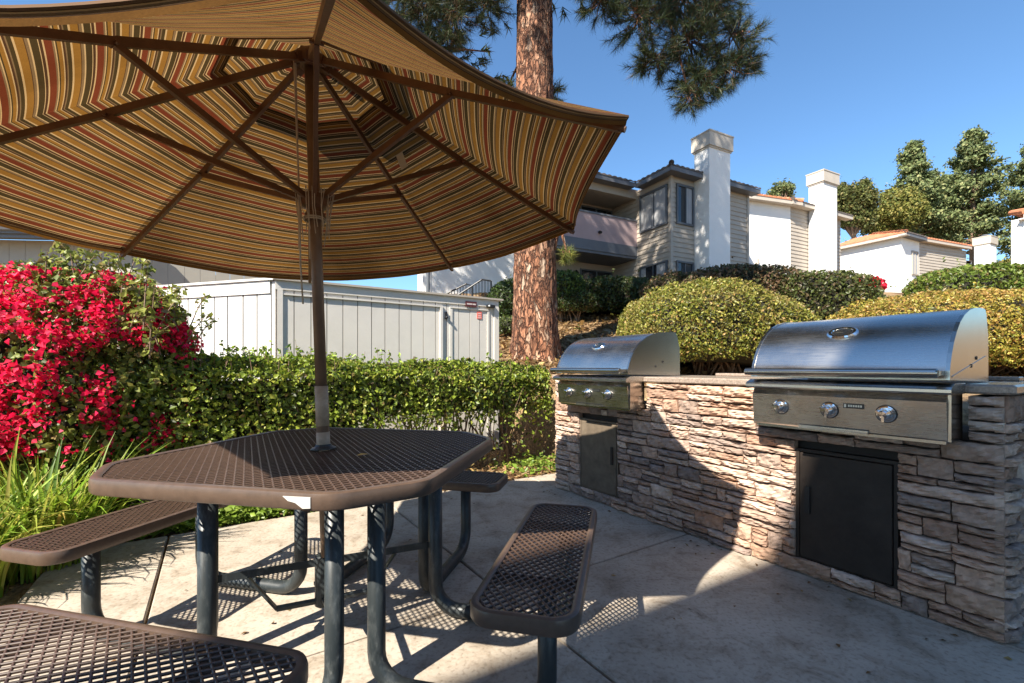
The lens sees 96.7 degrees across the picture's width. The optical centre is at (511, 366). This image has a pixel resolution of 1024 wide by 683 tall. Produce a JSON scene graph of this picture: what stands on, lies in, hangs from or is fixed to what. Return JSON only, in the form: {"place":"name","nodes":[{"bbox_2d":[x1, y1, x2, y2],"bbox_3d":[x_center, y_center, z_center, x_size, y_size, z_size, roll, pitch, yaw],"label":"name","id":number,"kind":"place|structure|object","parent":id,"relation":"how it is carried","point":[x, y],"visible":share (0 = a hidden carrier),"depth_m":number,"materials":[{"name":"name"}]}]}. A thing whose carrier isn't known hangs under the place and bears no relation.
{"place":"outdoors","nodes":[
{"label":"outdoors","id":0,"kind":"place"},
{"bbox_2d":[0,226,258,348],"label":"grey house","id":1,"kind":"structure","parent":0,"point":[24,246],"depth_m":9.53,"materials":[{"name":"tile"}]},
{"bbox_2d":[156,278,502,448],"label":"storage shed","id":2,"kind":"structure","parent":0,"point":[258,313],"depth_m":5.10,"materials":[{"name":"paint"}]},
{"bbox_2d":[0,473,1023,682],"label":"patio","id":3,"kind":"structure","parent":0,"point":[630,630],"depth_m":2.03,"materials":[{"name":"concrete"}]},
{"bbox_2d":[0,427,596,682],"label":"picnic table","id":4,"kind":"object","parent":3,"relation":"on","point":[202,484],"visible":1,"depth_m":1.50,"materials":[{"name":"brown metal"}]},
{"bbox_2d":[0,0,628,557],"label":"patio umbrella","id":5,"kind":"object","parent":4,"relation":"on","point":[316,144],"visible":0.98,"depth_m":1.86,"materials":[{"name":"multicoloured fabric"}]},
{"bbox_2d":[552,373,1023,642],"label":"barbecue counter","id":6,"kind":"object","parent":3,"relation":"on","point":[931,531],"visible":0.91,"depth_m":2.31,"materials":[{"name":"stone"}]},
{"bbox_2d":[580,417,622,497],"bbox_3d":[0.722,0.733,3.727,0.070,0.595,0.439,0,0,-33],"label":"door","id":7,"kind":"structure","parent":6,"relation":"in","point":[599,466],"depth_m":3.70,"materials":[{"name":"metal"}]},
{"bbox_2d":[550,332,679,410],"bbox_3d":[0.811,0.025,3.689,0.656,0.583,0.824,0,0,-33],"label":"gas grill","id":8,"kind":"object","parent":6,"relation":"on","point":[651,354],"visible":1,"depth_m":3.45,"materials":[{"name":"silver metal"}]},
{"bbox_2d":[796,447,901,589],"bbox_3d":[1.667,0.733,2.280,0.070,0.595,0.437,0,0,-33],"label":"door","id":9,"kind":"structure","parent":6,"relation":"in","point":[847,519],"depth_m":2.24,"materials":[{"name":"black metal"}]},
{"bbox_2d":[744,308,987,444],"bbox_3d":[1.731,0.025,2.281,0.656,0.583,0.824,0,0,-33],"label":"gas grill","id":10,"kind":"object","parent":6,"relation":"on","point":[951,345],"visible":1,"depth_m":2.06,"materials":[{"name":"silver metal"}]},
{"bbox_2d":[0,292,1023,666],"bbox_3d":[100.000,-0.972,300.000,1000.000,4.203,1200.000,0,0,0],"label":"ground","id":11,"kind":"structure","parent":0,"point":[16,592],"depth_m":5.83,"materials":[{"name":"soil"}]},
{"bbox_2d":[0,466,98,597],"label":"strap leaf plant","id":12,"kind":"object","parent":11,"relation":"on","point":[4,566],"visible":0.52,"depth_m":2.22,"materials":[{"name":"green plant"}]},
{"bbox_2d":[0,437,140,514],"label":"strap leaf plant","id":13,"kind":"object","parent":11,"relation":"on","point":[36,482],"visible":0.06,"depth_m":2.70,"materials":[{"name":"green plant"}]},
{"bbox_2d":[0,426,169,584],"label":"strap leaf plant","id":14,"kind":"object","parent":11,"relation":"on","point":[72,499],"visible":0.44,"depth_m":2.47,"materials":[{"name":"green plant"}]},
{"bbox_2d":[0,241,218,507],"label":"bougainvillea","id":15,"kind":"object","parent":11,"relation":"on","point":[100,309],"visible":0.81,"depth_m":3.04,"materials":[{"name":"red plant"}]},
{"bbox_2d":[57,337,554,511],"bbox_3d":[-1.463,0.437,4.424,4.161,1.420,1.054,0,0,-32],"label":"clipped hedge","id":16,"kind":"object","parent":11,"relation":"on","point":[361,391],"visible":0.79,"depth_m":3.94,"materials":[{"name":"green plant"}]},
{"bbox_2d":[114,452,555,541],"bbox_3d":[-1.108,1.027,4.047,4.532,0.216,0.614,0,0,-34],"label":"ground cover","id":17,"kind":"object","parent":11,"relation":"on","point":[232,514],"visible":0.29,"depth_m":3.29,"materials":[{"name":"green plant"}]},
{"bbox_2d":[311,0,513,280],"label":"pine tree","id":18,"kind":"object","parent":11,"relation":"on","point":[482,62],"visible":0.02,"depth_m":12.75,"materials":[{"name":"green plant"}]},
{"bbox_2d":[418,253,513,293],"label":"white building","id":19,"kind":"structure","parent":11,"relation":"on","point":[495,271],"depth_m":18.15,"materials":[{"name":"paint"}]},
{"bbox_2d":[426,272,429,291],"bbox_3d":[-2.400,-2.975,13.000,0.425,3.350,0.425,0,0,0],"label":"downspout","id":20,"kind":"object","parent":19,"relation":"attached to","point":[427,282],"visible":0.02,"depth_m":12.96,"materials":[{"name":"grey metal"}]},
{"bbox_2d":[446,279,491,295],"bbox_3d":[-1.285,-2.012,13.201,0.981,1.060,1.654,0,0,-19],"label":"stair railing","id":21,"kind":"object","parent":11,"relation":"on","point":[463,291],"visible":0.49,"depth_m":13.77,"materials":[{"name":"white metal"}]},
{"bbox_2d":[442,449,555,490],"bbox_3d":[-0.372,1.105,4.950,2.333,0.155,1.435,0,0,-33],"label":"ground cover","id":22,"kind":"object","parent":11,"relation":"on","point":[480,465],"visible":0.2,"depth_m":4.95,"materials":[{"name":"brown plant"}]},
{"bbox_2d":[486,275,513,317],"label":"rounded shrub","id":23,"kind":"object","parent":11,"relation":"on","point":[503,289],"visible":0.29,"depth_m":11.56,"materials":[{"name":"green plant"}]},
{"bbox_2d":[499,315,511,336],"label":"shrub","id":24,"kind":"object","parent":11,"relation":"on","point":[505,325],"visible":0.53,"depth_m":9.41,"materials":[{"name":"green plant"}]},
{"bbox_2d":[556,269,586,322],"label":"rounded shrub","id":25,"kind":"object","parent":11,"relation":"on","point":[568,281],"visible":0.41,"depth_m":11.13,"materials":[{"name":"green plant"}]},
{"bbox_2d":[557,288,602,322],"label":"shrub","id":26,"kind":"object","parent":11,"relation":"on","point":[585,301],"visible":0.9,"depth_m":11.02,"materials":[{"name":"green plant"}]},
{"bbox_2d":[382,0,779,361],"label":"pine tree","id":27,"kind":"object","parent":11,"relation":"on","point":[535,333],"visible":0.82,"depth_m":7.70,"materials":[{"name":"green plant"}]},
{"bbox_2d":[568,266,653,315],"bbox_3d":[2.670,-2.025,12.415,3.255,1.431,1.446,0,0,0],"label":"clipped shrub","id":28,"kind":"object","parent":11,"relation":"on","point":[617,294],"visible":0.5,"depth_m":11.91,"materials":[{"name":"green plant"}]},
{"bbox_2d":[555,128,760,279],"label":"apartment building","id":29,"kind":"structure","parent":11,"relation":"on","point":[672,216],"depth_m":17.47,"materials":[{"name":"beige"}]},
{"bbox_2d":[580,205,611,214],"bbox_3d":[3.628,-5.865,19.538,1.700,1.930,0.045,0,0,-27],"label":"sliding door","id":30,"kind":"structure","parent":29,"relation":"in","point":[584,207],"depth_m":19.51,"materials":[{"name":"grey glass"}]},
{"bbox_2d":[580,268,611,279],"bbox_3d":[3.628,-3.225,19.538,1.700,1.850,0.045,0,0,-27],"label":"sliding door","id":31,"kind":"structure","parent":29,"relation":"in","point":[591,273],"depth_m":19.42,"materials":[{"name":"grey glass"}]},
{"bbox_2d":[639,184,667,233],"bbox_3d":[5.512,-6.130,17.747,0.100,1.500,1.460,0,0,-27],"label":"window","id":32,"kind":"structure","parent":29,"relation":"in","point":[653,205],"depth_m":17.69,"materials":[{"name":"grey glass"}]},
{"bbox_2d":[639,260,667,279],"bbox_3d":[5.512,-3.310,17.747,0.100,1.420,1.460,0,0,-27],"label":"window","id":33,"kind":"structure","parent":29,"relation":"in","point":[648,271],"depth_m":17.69,"materials":[{"name":"blue"}]},
{"bbox_2d":[675,183,693,226],"bbox_3d":[6.554,-6.130,17.270,0.900,1.500,0.100,0,0,-27],"label":"window","id":34,"kind":"structure","parent":29,"relation":"in","point":[684,197],"depth_m":17.26,"materials":[{"name":"blue"}]},
{"bbox_2d":[675,260,693,272],"bbox_3d":[6.554,-3.300,17.270,0.900,1.400,0.100,0,0,-27],"label":"window","id":35,"kind":"structure","parent":29,"relation":"in","point":[683,266],"depth_m":17.24,"materials":[{"name":"blue"}]},
{"bbox_2d":[637,268,689,299],"bbox_3d":[4.029,-1.686,10.972,1.989,1.427,1.252,0,0,0],"label":"shrub","id":36,"kind":"object","parent":11,"relation":"on","point":[670,277],"visible":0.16,"depth_m":10.72,"materials":[{"name":"green plant"}]},
{"bbox_2d":[610,276,822,375],"bbox_3d":[3.092,-0.540,6.771,3.055,1.544,2.244,0,0,0],"label":"rounded shrub","id":37,"kind":"object","parent":11,"relation":"on","point":[724,325],"visible":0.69,"depth_m":5.96,"materials":[{"name":"green plant"}]},
{"bbox_2d":[679,256,808,299],"bbox_3d":[5.327,-1.694,10.532,3.418,1.715,1.796,0,0,0],"label":"clipped shrub","id":38,"kind":"object","parent":11,"relation":"on","point":[766,276],"visible":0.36,"depth_m":10.02,"materials":[{"name":"green plant"}]},
{"bbox_2d":[477,292,1023,396],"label":"slope straw","id":39,"kind":"object","parent":11,"relation":"on","point":[596,317],"visible":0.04,"depth_m":9.55,"materials":[{"name":"brown plant"}]},
{"bbox_2d":[766,178,795,196],"bbox_3d":[19.976,-8.425,34.001,2.220,11.662,2.269,0,0,42],"label":"leafy tree","id":40,"kind":"object","parent":11,"relation":"on","point":[784,188],"visible":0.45,"depth_m":33.63,"materials":[{"name":"green plant"}]},
{"bbox_2d":[749,169,853,273],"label":"white house","id":41,"kind":"structure","parent":11,"relation":"on","point":[798,233],"depth_m":22.57,"materials":[{"name":"paint"}]},
{"bbox_2d":[774,267,886,319],"bbox_3d":[7.026,-1.488,10.317,2.767,1.495,1.628,0,0,0],"label":"clipped shrub","id":42,"kind":"object","parent":11,"relation":"on","point":[829,293],"visible":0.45,"depth_m":9.71,"materials":[{"name":"green plant"}]},
{"bbox_2d":[837,176,883,238],"bbox_3d":[26.820,-8.831,36.182,4.422,12.472,4.291,0,0,0],"label":"leafy tree","id":43,"kind":"object","parent":11,"relation":"on","point":[860,202],"visible":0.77,"depth_m":35.01,"materials":[{"name":"green plant"}]},
{"bbox_2d":[866,273,887,292],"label":"flowering shrub","id":44,"kind":"object","parent":11,"relation":"on","point":[884,284],"visible":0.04,"depth_m":11.65,"materials":[{"name":"red plant"}]},
{"bbox_2d":[860,183,932,239],"bbox_3d":[31.304,-8.980,38.009,5.189,12.770,5.380,0,0,0],"label":"leafy tree","id":45,"kind":"object","parent":11,"relation":"on","point":[900,209],"visible":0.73,"depth_m":36.53,"materials":[{"name":"green plant"}]},
{"bbox_2d":[843,139,970,241],"bbox_3d":[34.778,-11.280,40.289,7.590,17.368,8.317,0,0,-44],"label":"conifer tree","id":46,"kind":"object","parent":11,"relation":"on","point":[911,159],"visible":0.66,"depth_m":38.72,"materials":[{"name":"green plant"}]},
{"bbox_2d":[840,229,998,291],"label":"white house","id":47,"kind":"structure","parent":11,"relation":"on","point":[898,258],"depth_m":29.34,"materials":[{"name":"paint"}]},
{"bbox_2d":[911,250,918,275],"bbox_3d":[25.392,-6.550,28.694,0.800,1.500,0.100,0,0,-27],"label":"downspout","id":48,"kind":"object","parent":47,"relation":"in","point":[914,254],"depth_m":28.66,"materials":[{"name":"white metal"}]},
{"bbox_2d":[826,282,1023,375],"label":"rounded shrub","id":49,"kind":"object","parent":11,"relation":"on","point":[1004,308],"visible":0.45,"depth_m":6.25,"materials":[{"name":"green plant"}]},
{"bbox_2d":[889,257,1023,304],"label":"clipped shrub","id":50,"kind":"object","parent":11,"relation":"on","point":[1002,275],"visible":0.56,"depth_m":12.49,"materials":[{"name":"green plant"}]},
{"bbox_2d":[920,124,1018,267],"bbox_3d":[39.311,-11.598,39.675,8.395,18.004,8.967,0,0,0],"label":"conifer tree","id":51,"kind":"object","parent":11,"relation":"on","point":[970,190],"visible":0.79,"depth_m":38.32,"materials":[{"name":"green plant"}]},
{"bbox_2d":[941,171,998,238],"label":"conifer tree","id":52,"kind":"object","parent":11,"relation":"on","point":[951,207],"depth_m":45.39,"materials":[{"name":"green plant"}]},
{"bbox_2d":[992,255,1010,263],"bbox_3d":[33.132,-5.020,29.872,2.713,4.867,2.730,0,0,0],"label":"leafy tree","id":53,"kind":"object","parent":11,"relation":"on","point":[1007,260],"visible":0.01,"depth_m":30.10,"materials":[{"name":"green plant"}]},
{"bbox_2d":[993,143,1023,261],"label":"conifer tree","id":54,"kind":"object","parent":11,"relation":"on","point":[1015,198],"visible":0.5,"depth_m":34.49,"materials":[{"name":"green plant"}]},
{"bbox_2d":[1008,208,1023,263],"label":"white house","id":55,"kind":"structure","parent":11,"relation":"on","point":[1017,240],"depth_m":15.03,"materials":[{"name":"paint"}]},
{"bbox_2d":[0,0,1023,290],"label":"sky","id":56,"kind":"structure","parent":0,"point":[848,83],"materials":[{"name":"blue"}]},
{"bbox_2d":[112,486,1012,672],"bbox_3d":[0.250,1.095,1.430,3.178,0.016,4.953,0,0,-33],"label":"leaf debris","id":57,"kind":"object","parent":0,"point":[1007,657],"visible":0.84,"depth_m":2.13,"materials":[{"name":"brown plant"}]}
]}

